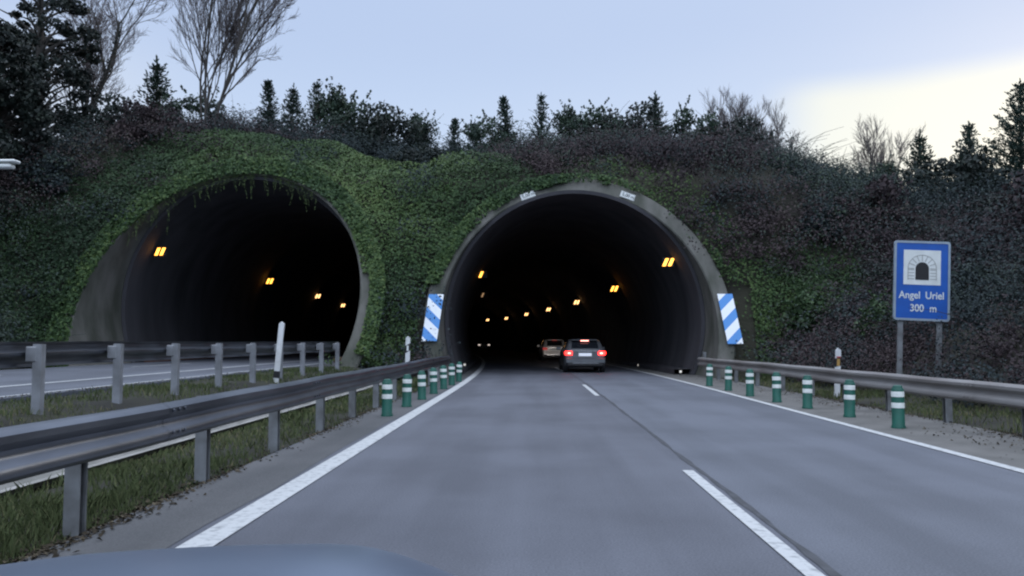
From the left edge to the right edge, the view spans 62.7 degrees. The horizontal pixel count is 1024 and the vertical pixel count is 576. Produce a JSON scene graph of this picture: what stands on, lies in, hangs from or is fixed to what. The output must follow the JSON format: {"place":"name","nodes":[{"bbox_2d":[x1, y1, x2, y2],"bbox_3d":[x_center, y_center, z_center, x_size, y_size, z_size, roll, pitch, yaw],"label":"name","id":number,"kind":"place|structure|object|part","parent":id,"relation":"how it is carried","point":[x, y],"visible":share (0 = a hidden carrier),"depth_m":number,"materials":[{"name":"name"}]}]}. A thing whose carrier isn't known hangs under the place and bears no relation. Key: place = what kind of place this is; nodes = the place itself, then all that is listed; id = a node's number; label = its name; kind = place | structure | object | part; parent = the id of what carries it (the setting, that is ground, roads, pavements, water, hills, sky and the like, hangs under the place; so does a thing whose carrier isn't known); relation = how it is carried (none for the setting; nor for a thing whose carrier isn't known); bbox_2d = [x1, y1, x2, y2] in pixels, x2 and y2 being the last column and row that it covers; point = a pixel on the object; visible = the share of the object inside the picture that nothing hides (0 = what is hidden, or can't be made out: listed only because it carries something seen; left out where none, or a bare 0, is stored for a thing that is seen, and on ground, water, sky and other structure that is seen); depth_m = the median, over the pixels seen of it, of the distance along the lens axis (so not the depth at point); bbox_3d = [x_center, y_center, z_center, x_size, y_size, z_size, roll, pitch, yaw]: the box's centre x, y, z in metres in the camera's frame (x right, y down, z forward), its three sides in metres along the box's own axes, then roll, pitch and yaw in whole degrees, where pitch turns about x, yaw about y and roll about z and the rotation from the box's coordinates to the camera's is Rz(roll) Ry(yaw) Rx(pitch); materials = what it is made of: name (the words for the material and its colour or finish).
{"place":"outdoors","nodes":[
{"label":"outdoors","id":0,"kind":"place"},
{"bbox_2d":[0,349,345,402],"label":"road","id":1,"kind":"structure","parent":0,"point":[19,377],"depth_m":23.14,"materials":[{"name":"grey asphalt"}]},
{"bbox_2d":[19,356,480,561],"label":"road shoulder","id":2,"kind":"object","parent":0,"point":[182,518],"visible":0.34,"depth_m":7.13},
{"bbox_2d":[381,379,392,416],"bbox_3d":[-2.180,1.910,14.664,0.207,0.646,0.207,0,-4,1],"label":"bollard","id":3,"kind":"object","parent":2,"relation":"on","point":[387,386],"visible":1,"depth_m":14.59,"materials":[{"name":"green plastic"}]},
{"bbox_2d":[401,374,411,406],"bbox_3d":[-2.095,2.044,16.756,0.207,0.646,0.207,-2,-4,40],"label":"bollard","id":4,"kind":"object","parent":2,"relation":"on","point":[406,390],"visible":1,"depth_m":16.68,"materials":[{"name":"green plastic"}]},
{"bbox_2d":[417,371,425,399],"bbox_3d":[-2.025,2.178,18.855,0.207,0.646,0.207,0,-4,-12],"label":"bollard","id":5,"kind":"object","parent":2,"relation":"on","point":[421,385],"visible":1,"depth_m":18.78,"materials":[{"name":"green plastic"}]},
{"bbox_2d":[430,368,437,393],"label":"bollard","id":6,"kind":"object","parent":2,"relation":"on","point":[433,380],"visible":1,"depth_m":20.87,"materials":[{"name":"green plastic"}]},
{"bbox_2d":[440,365,446,388],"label":"bollard","id":7,"kind":"object","parent":2,"relation":"on","point":[443,376],"visible":1,"depth_m":22.97,"materials":[{"name":"green plastic"}]},
{"bbox_2d":[448,363,454,384],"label":"bollard","id":8,"kind":"object","parent":2,"relation":"on","point":[451,373],"visible":1,"depth_m":25.05,"materials":[{"name":"green plastic"}]},
{"bbox_2d":[456,362,461,381],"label":"bollard","id":9,"kind":"object","parent":2,"relation":"on","point":[459,372],"visible":1,"depth_m":27.25,"materials":[{"name":"green plastic"}]},
{"bbox_2d":[0,365,1021,563],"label":"verge grass","id":10,"kind":"structure","parent":0,"point":[33,516],"depth_m":9.30,"materials":[{"name":"green plant"}]},
{"bbox_2d":[0,136,1023,563],"bbox_3d":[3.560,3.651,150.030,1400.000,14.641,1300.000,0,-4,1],"label":"ground","id":11,"kind":"structure","parent":0,"point":[740,292],"depth_m":32.55,"materials":[{"name":"green plant"}]},
{"bbox_2d":[0,159,20,168],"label":"street lamp","id":12,"kind":"object","parent":11,"relation":"on","point":[6,163],"visible":1,"depth_m":20.43,"materials":[{"name":"grey metal"}]},
{"bbox_2d":[0,57,24,207],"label":"evergreen tree","id":13,"kind":"object","parent":11,"relation":"on","point":[8,148],"visible":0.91,"depth_m":32.33,"materials":[{"name":"green plant"}]},
{"bbox_2d":[0,19,60,174],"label":"evergreen tree","id":14,"kind":"object","parent":11,"relation":"on","point":[30,110],"visible":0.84,"depth_m":34.73,"materials":[{"name":"green plant"}]},
{"bbox_2d":[14,141,83,198],"bbox_3d":[-18.879,-4.581,34.416,2.548,2.702,2.218,1,-4,-15],"label":"shrub","id":15,"kind":"object","parent":11,"relation":"on","point":[50,174],"visible":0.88,"depth_m":33.93,"materials":[{"name":"green plant"}]},
{"bbox_2d":[0,0,103,145],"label":"evergreen tree","id":16,"kind":"object","parent":11,"relation":"on","point":[41,41],"visible":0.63,"depth_m":41.28,"materials":[{"name":"green plant"}]},
{"bbox_2d":[49,0,172,140],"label":"bare tree","id":17,"kind":"object","parent":11,"relation":"on","point":[95,21],"visible":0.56,"depth_m":46.36,"materials":[{"name":"grey plant"}]},
{"bbox_2d":[65,91,166,141],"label":"shrub","id":18,"kind":"object","parent":11,"relation":"on","point":[115,108],"visible":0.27,"depth_m":40.74,"materials":[{"name":"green plant"}]},
{"bbox_2d":[114,91,183,140],"bbox_3d":[-16.599,-7.476,37.999,2.906,2.700,2.724,-1,-4,8],"label":"shrub","id":19,"kind":"object","parent":11,"relation":"on","point":[151,110],"visible":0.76,"depth_m":37.64,"materials":[{"name":"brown plant"}]},
{"bbox_2d":[128,54,185,123],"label":"young conifer","id":20,"kind":"object","parent":11,"relation":"on","point":[156,93],"visible":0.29,"depth_m":46.96,"materials":[{"name":"green plant"}]},
{"bbox_2d":[0,341,339,414],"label":"guardrail","id":21,"kind":"object","parent":11,"relation":"on","point":[37,357],"visible":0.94,"depth_m":13.13,"materials":[{"name":"metal"}]},
{"bbox_2d":[154,85,226,124],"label":"shrub","id":22,"kind":"object","parent":11,"relation":"on","point":[188,105],"visible":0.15,"depth_m":45.82,"materials":[{"name":"green plant"}]},
{"bbox_2d":[0,382,381,496],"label":"drain gutter","id":23,"kind":"object","parent":11,"relation":"on","point":[54,476],"visible":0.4,"depth_m":10.02,"materials":[{"name":"concrete"}]},
{"bbox_2d":[53,161,377,367],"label":"road tunnel","id":24,"kind":"structure","parent":11,"relation":"on","point":[230,250],"depth_m":41.21,"materials":[{"name":"concrete"}]},
{"bbox_2d":[155,246,166,255],"bbox_3d":[-14.860,-1.548,35.687,0.504,0.403,0.338,-1,-3,9],"label":"tunnel lamp","id":25,"kind":"object","parent":24,"relation":"attached to","point":[161,251],"visible":1,"depth_m":35.53,"materials":[{"name":"yellow"}]},
{"bbox_2d":[266,278,273,283],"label":"tunnel lamp","id":26,"kind":"object","parent":24,"relation":"attached to","point":[269,280],"visible":1,"depth_m":52.91,"materials":[{"name":"yellow"}]},
{"bbox_2d":[0,355,450,536],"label":"guardrail","id":27,"kind":"object","parent":11,"relation":"on","point":[73,446],"visible":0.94,"depth_m":6.47,"materials":[{"name":"metal"}]},
{"bbox_2d":[168,0,299,123],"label":"bare tree","id":28,"kind":"object","parent":11,"relation":"on","point":[236,31],"visible":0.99,"depth_m":43.96,"materials":[{"name":"grey plant"}]},
{"bbox_2d":[250,80,289,131],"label":"young conifer","id":29,"kind":"object","parent":11,"relation":"on","point":[269,92],"visible":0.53,"depth_m":47.72,"materials":[{"name":"green plant"}]},
{"bbox_2d":[273,321,284,382],"bbox_3d":[-5.409,1.540,19.475,0.132,1.530,0.070,5,-4,2],"label":"delineator post","id":30,"kind":"object","parent":11,"relation":"on","point":[276,375],"visible":0.93,"depth_m":19.45,"materials":[{"name":"white plastic"}]},
{"bbox_2d":[276,82,307,134],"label":"young conifer","id":31,"kind":"object","parent":11,"relation":"on","point":[293,103],"visible":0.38,"depth_m":48.41,"materials":[{"name":"green plant"}]},
{"bbox_2d":[296,81,323,138],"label":"young pine","id":32,"kind":"object","parent":11,"relation":"on","point":[315,89],"visible":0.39,"depth_m":47.92,"materials":[{"name":"green plant"}]},
{"bbox_2d":[309,76,370,139],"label":"shrub","id":33,"kind":"object","parent":11,"relation":"on","point":[328,107],"visible":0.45,"depth_m":46.71,"materials":[{"name":"green plant"}]},
{"bbox_2d":[315,90,392,143],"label":"shrub","id":34,"kind":"object","parent":11,"relation":"on","point":[345,118],"visible":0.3,"depth_m":45.33,"materials":[{"name":"green plant"}]},
{"bbox_2d":[338,100,433,157],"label":"shrub","id":35,"kind":"object","parent":11,"relation":"on","point":[390,125],"visible":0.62,"depth_m":44.15,"materials":[{"name":"green plant"}]},
{"bbox_2d":[405,336,409,361],"bbox_3d":[-2.862,2.143,22.982,0.128,1.650,0.073,1,-4,1],"label":"delineator post","id":36,"kind":"object","parent":11,"relation":"on","point":[407,352],"visible":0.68,"depth_m":22.98,"materials":[{"name":"white plastic"}]},
{"bbox_2d":[404,108,440,149],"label":"shrub","id":37,"kind":"object","parent":11,"relation":"on","point":[417,116],"visible":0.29,"depth_m":45.83,"materials":[{"name":"green plant"}]},
{"bbox_2d":[386,139,459,167],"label":"shrub","id":38,"kind":"object","parent":11,"relation":"on","point":[417,155],"visible":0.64,"depth_m":38.27,"materials":[{"name":"green plant"}]},
{"bbox_2d":[0,127,879,380],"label":"ivy cover","id":39,"kind":"object","parent":11,"relation":"on","point":[375,269],"visible":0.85,"depth_m":33.45,"materials":[{"name":"green plant"}]},
{"bbox_2d":[442,118,464,154],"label":"young conifer","id":40,"kind":"object","parent":11,"relation":"on","point":[454,127],"visible":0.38,"depth_m":46.82,"materials":[{"name":"green plant"}]},
{"bbox_2d":[465,119,483,150],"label":"young conifer","id":41,"kind":"object","parent":11,"relation":"on","point":[473,137],"visible":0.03,"depth_m":47.04,"materials":[{"name":"green plant"}]},
{"bbox_2d":[456,109,516,157],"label":"shrub","id":42,"kind":"object","parent":11,"relation":"on","point":[474,131],"visible":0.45,"depth_m":43.28,"materials":[{"name":"green plant"}]},
{"bbox_2d":[486,95,525,148],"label":"young conifer","id":43,"kind":"object","parent":11,"relation":"on","point":[503,107],"visible":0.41,"depth_m":45.95,"materials":[{"name":"green plant"}]},
{"bbox_2d":[0,98,1023,411],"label":"undergrowth","id":44,"kind":"object","parent":11,"relation":"on","point":[834,174],"visible":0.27,"depth_m":33.22,"materials":[{"name":"green plant"}]},
{"bbox_2d":[0,367,1023,564],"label":"leaf litter","id":45,"kind":"object","parent":11,"relation":"on","point":[54,551],"visible":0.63,"depth_m":6.89,"materials":[{"name":"brown plant"}]},
{"bbox_2d":[526,92,554,148],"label":"young pine","id":46,"kind":"object","parent":11,"relation":"on","point":[542,119],"visible":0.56,"depth_m":45.42,"materials":[{"name":"green plant"}]},
{"bbox_2d":[548,99,579,137],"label":"shrub","id":47,"kind":"object","parent":11,"relation":"on","point":[567,115],"visible":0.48,"depth_m":46.34,"materials":[{"name":"green plant"}]},
{"bbox_2d":[424,179,735,378],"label":"road tunnel","id":48,"kind":"structure","parent":11,"relation":"on","point":[559,249],"depth_m":41.85,"materials":[{"name":"concrete"}]},
{"bbox_2d":[421,294,443,340],"bbox_3d":[-2.940,1.087,31.175,0.556,1.760,0.992,-1,-4,12],"label":"chevron board","id":49,"kind":"object","parent":48,"relation":"attached to","point":[435,309],"visible":1,"depth_m":31.14,"materials":[{"name":"blue metal"}]},
{"bbox_2d":[478,271,487,277],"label":"tunnel lamp","id":50,"kind":"object","parent":48,"relation":"attached to","point":[482,274],"visible":0.9,"depth_m":45.19,"materials":[{"name":"yellow"}]},
{"bbox_2d":[481,292,486,297],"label":"tunnel lamp","id":51,"kind":"object","parent":48,"relation":"attached to","point":[483,294],"visible":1,"depth_m":64.17,"materials":[{"name":"brown"}]},
{"bbox_2d":[520,190,535,200],"bbox_3d":[0.635,-3.725,33.833,0.600,0.270,0.037,-19,-17,0],"label":"height plate","id":52,"kind":"object","parent":48,"relation":"attached to","point":[525,196],"visible":1,"depth_m":33.82,"materials":[{"name":"grey paint"}]},
{"bbox_2d":[574,300,579,304],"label":"tunnel lamp","id":53,"kind":"object","parent":48,"relation":"attached to","point":[576,302],"visible":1,"depth_m":68.95,"materials":[{"name":"yellow"}]},
{"bbox_2d":[610,285,618,291],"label":"tunnel lamp","id":54,"kind":"object","parent":48,"relation":"attached to","point":[614,288],"visible":1,"depth_m":50.97,"materials":[{"name":"yellow"}]},
{"bbox_2d":[620,191,635,200],"bbox_3d":[4.642,-3.697,33.719,0.600,0.270,0.038,20,-16,3],"label":"height plate","id":55,"kind":"object","parent":48,"relation":"on","point":[626,195],"visible":1,"depth_m":33.70,"materials":[{"name":"grey paint"}]},
{"bbox_2d":[662,257,674,266],"bbox_3d":[6.552,-1.076,35.146,0.504,0.403,0.338,-1,-5,13],"label":"tunnel lamp","id":56,"kind":"object","parent":48,"relation":"attached to","point":[668,261],"visible":0.98,"depth_m":35.00,"materials":[{"name":"yellow"}]},
{"bbox_2d":[717,294,742,343],"bbox_3d":[8.015,1.119,30.889,0.557,1.860,1.034,1,-4,-9],"label":"chevron board","id":57,"kind":"object","parent":48,"relation":"attached to","point":[730,318],"visible":1,"depth_m":30.86,"materials":[{"name":"blue metal"}]},
{"bbox_2d":[561,97,626,140],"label":"shrub","id":58,"kind":"object","parent":11,"relation":"on","point":[584,120],"visible":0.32,"depth_m":45.15,"materials":[{"name":"green plant"}]},
{"bbox_2d":[580,101,661,141],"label":"shrub","id":59,"kind":"object","parent":11,"relation":"on","point":[644,107],"visible":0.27,"depth_m":46.04,"materials":[{"name":"green plant"}]},
{"bbox_2d":[640,90,672,136],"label":"young conifer","id":60,"kind":"object","parent":11,"relation":"on","point":[655,99],"visible":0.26,"depth_m":47.45,"materials":[{"name":"green plant"}]},
{"bbox_2d":[654,95,720,139],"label":"shrub","id":61,"kind":"object","parent":11,"relation":"on","point":[685,120],"visible":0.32,"depth_m":45.98,"materials":[{"name":"green plant"}]},
{"bbox_2d":[699,85,760,138],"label":"bare sapling","id":62,"kind":"object","parent":11,"relation":"on","point":[722,116],"visible":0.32,"depth_m":51.48,"materials":[{"name":"grey plant"}]},
{"bbox_2d":[702,113,777,149],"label":"shrub","id":63,"kind":"object","parent":11,"relation":"on","point":[749,119],"visible":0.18,"depth_m":44.87,"materials":[{"name":"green plant"}]},
{"bbox_2d":[721,83,772,135],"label":"bare sapling","id":64,"kind":"object","parent":11,"relation":"on","point":[741,107],"visible":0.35,"depth_m":52.16,"materials":[{"name":"grey plant"}]},
{"bbox_2d":[753,98,807,151],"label":"bare sapling","id":65,"kind":"object","parent":11,"relation":"on","point":[775,125],"visible":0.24,"depth_m":51.72,"materials":[{"name":"grey plant"}]},
{"bbox_2d":[777,274,829,338],"bbox_3d":[10.660,1.029,30.440,1.813,3.020,1.905,4,-5,-45],"label":"shrub","id":66,"kind":"object","parent":11,"relation":"on","point":[802,302],"visible":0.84,"depth_m":30.02,"materials":[{"name":"green plant"}]},
{"bbox_2d":[791,189,851,243],"bbox_3d":[12.338,-2.557,33.555,2.450,2.598,2.133,0,-4,-2],"label":"shrub","id":67,"kind":"object","parent":11,"relation":"on","point":[826,221],"visible":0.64,"depth_m":33.06,"materials":[{"name":"green plant"}]},
{"bbox_2d":[834,348,840,395],"bbox_3d":[7.722,2.099,19.927,0.128,1.350,0.073,3,-4,2],"label":"delineator post","id":68,"kind":"object","parent":11,"relation":"on","point":[837,366],"visible":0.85,"depth_m":19.91,"materials":[{"name":"white plastic"}]},
{"bbox_2d":[697,352,1023,437],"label":"guardrail","id":69,"kind":"object","parent":11,"relation":"on","point":[946,390],"visible":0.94,"depth_m":14.79,"materials":[{"name":"metal"}]},
{"bbox_2d":[851,287,894,346],"bbox_3d":[10.595,1.015,24.472,1.314,2.082,1.251,-3,-5,40],"label":"shrub","id":70,"kind":"object","parent":11,"relation":"on","point":[873,305],"visible":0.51,"depth_m":24.23,"materials":[{"name":"green plant"}]},
{"bbox_2d":[840,168,921,229],"bbox_3d":[14.951,-3.409,34.249,3.269,3.038,3.064,0,-4,-2],"label":"shrub","id":71,"kind":"object","parent":11,"relation":"on","point":[892,191],"visible":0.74,"depth_m":33.62,"materials":[{"name":"green plant"}]},
{"bbox_2d":[870,259,892,279],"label":"shrub","id":72,"kind":"object","parent":11,"relation":"on","point":[884,269],"visible":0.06,"depth_m":28.75,"materials":[{"name":"green plant"}]},
{"bbox_2d":[867,154,904,181],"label":"shrub","id":73,"kind":"object","parent":11,"relation":"on","point":[887,164],"visible":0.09,"depth_m":50.22,"materials":[{"name":"green plant"}]},
{"bbox_2d":[849,113,926,179],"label":"bare sapling","id":74,"kind":"object","parent":11,"relation":"on","point":[869,151],"visible":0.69,"depth_m":54.56,"materials":[{"name":"brown plant"}]},
{"bbox_2d":[896,129,941,192],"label":"young conifer","id":75,"kind":"object","parent":11,"relation":"on","point":[920,148],"visible":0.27,"depth_m":50.02,"materials":[{"name":"green plant"}]},
{"bbox_2d":[892,240,950,377],"bbox_3d":[9.138,0.904,18.807,1.210,3.917,0.134,2,-3,5],"label":"road sign","id":76,"kind":"object","parent":11,"relation":"on","point":[921,275],"visible":0.99,"depth_m":18.81,"materials":[{"name":"blue metal"}]},
{"bbox_2d":[896,140,1023,201],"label":"shrub","id":77,"kind":"object","parent":11,"relation":"on","point":[967,163],"visible":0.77,"depth_m":36.81,"materials":[{"name":"green plant"}]},
{"bbox_2d":[955,120,991,176],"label":"young pine","id":78,"kind":"object","parent":11,"relation":"on","point":[968,131],"visible":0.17,"depth_m":50.17,"materials":[{"name":"green plant"}]},
{"bbox_2d":[950,250,1002,312],"bbox_3d":[12.088,0.107,22.448,2.058,2.182,1.791,0,-4,-2],"label":"shrub","id":79,"kind":"object","parent":11,"relation":"on","point":[966,275],"visible":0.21,"depth_m":22.10,"materials":[{"name":"green plant"}]},
{"bbox_2d":[960,188,1020,228],"bbox_3d":[18.345,-2.670,31.295,3.054,2.081,3.159,-1,-4,14],"label":"shrub","id":80,"kind":"object","parent":11,"relation":"on","point":[982,208],"visible":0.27,"depth_m":30.95,"materials":[{"name":"green plant"}]},
{"bbox_2d":[973,78,1023,189],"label":"young conifer","id":81,"kind":"object","parent":11,"relation":"on","point":[1012,146],"visible":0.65,"depth_m":42.22,"materials":[{"name":"green plant"}]},
{"bbox_2d":[1000,167,1023,225],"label":"shrub","id":82,"kind":"object","parent":11,"relation":"on","point":[1018,184],"visible":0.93,"depth_m":25.41,"materials":[{"name":"green plant"}]},
{"bbox_2d":[0,0,1023,187],"label":"sky","id":83,"kind":"structure","parent":0,"point":[942,65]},
{"bbox_2d":[166,349,1023,575],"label":"road","id":84,"kind":"structure","parent":0,"point":[508,463],"depth_m":7.30,"materials":[{"name":"grey asphalt"}]},
{"bbox_2d":[0,544,454,575],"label":"car hood","id":85,"kind":"object","parent":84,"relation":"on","point":[298,560],"visible":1,"depth_m":1.31,"materials":[{"name":"blue paint"}]},
{"bbox_2d":[475,340,489,350],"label":"hatchback car","id":86,"kind":"object","parent":84,"relation":"on","point":[482,344],"visible":0.98,"depth_m":121.93,"materials":[{"name":"paint"}]},
{"bbox_2d":[0,349,1023,575],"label":"road markings","id":87,"kind":"object","parent":84,"relation":"on","point":[223,529],"visible":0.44,"depth_m":7.50,"materials":[{"name":"paint"}]},
{"bbox_2d":[537,339,563,360],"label":"hatchback car","id":88,"kind":"object","parent":84,"relation":"on","point":[547,348],"visible":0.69,"depth_m":56.95,"materials":[{"name":"paint"}]},
{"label":"rear window","id":89,"kind":"part","parent":88,"relation":"part of","materials":[{"name":"black glass"}]},
{"bbox_2d":[556,339,605,371],"bbox_3d":[3.050,2.954,37.039,2.160,1.420,4.270,0,-4,0],"label":"hatchback car","id":90,"kind":"object","parent":84,"relation":"on","point":[582,353],"visible":1,"depth_m":35.07,"materials":[{"name":"silver metal"}]},
{"bbox_3d":[3.054,2.375,35.318,1.139,0.324,0.395,0,-4,0],"label":"rear window","id":91,"kind":"part","parent":90,"relation":"part of","materials":[{"name":"black glass"}]},
{"bbox_2d":[538,360,841,575],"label":"road joint","id":92,"kind":"object","parent":84,"relation":"on","point":[824,566],"visible":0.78,"depth_m":6.62,"materials":[{"name":"grey asphalt"}]},
{"bbox_2d":[484,349,1023,468],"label":"road shoulder","id":93,"kind":"object","parent":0,"point":[1003,452],"visible":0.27,"depth_m":13.04},
{"bbox_2d":[706,364,712,385],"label":"bollard","id":94,"kind":"object","parent":93,"relation":"on","point":[709,374],"visible":1,"depth_m":24.59,"materials":[{"name":"green plastic"}]},
{"bbox_2d":[724,366,731,390],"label":"bollard","id":95,"kind":"object","parent":93,"relation":"on","point":[728,378],"visible":1,"depth_m":22.29,"materials":[{"name":"green plastic"}]},
{"bbox_2d":[746,369,754,395],"bbox_3d":[5.683,2.259,20.067,0.207,0.646,0.207,-1,-4,21],"label":"bollard","id":96,"kind":"object","parent":93,"relation":"on","point":[749,382],"visible":1,"depth_m":19.99,"materials":[{"name":"green plastic"}]},
{"bbox_2d":[772,372,781,401],"bbox_3d":[5.695,2.132,18.077,0.207,0.646,0.207,3,-5,-29],"label":"bollard","id":97,"kind":"object","parent":93,"relation":"on","point":[776,386],"visible":1,"depth_m":18.00,"materials":[{"name":"green plastic"}]},
{"bbox_2d":[802,375,812,408],"bbox_3d":[5.760,2.024,16.379,0.207,0.646,0.207,0,-5,11],"label":"bollard","id":98,"kind":"object","parent":93,"relation":"on","point":[807,390],"visible":1,"depth_m":16.30,"materials":[{"name":"green plastic"}]},
{"bbox_2d":[843,379,855,417],"bbox_3d":[5.836,1.905,14.524,0.207,0.646,0.207,4,-5,-39],"label":"bollard","id":99,"kind":"object","parent":93,"relation":"on","point":[849,397],"visible":1,"depth_m":14.45,"materials":[{"name":"green plastic"}]},
{"bbox_2d":[891,385,905,428],"bbox_3d":[5.825,1.788,12.677,0.207,0.646,0.207,0,-4,1],"label":"bollard","id":100,"kind":"object","parent":93,"relation":"on","point":[897,406],"visible":1,"depth_m":12.60,"materials":[{"name":"green plastic"}]}
]}

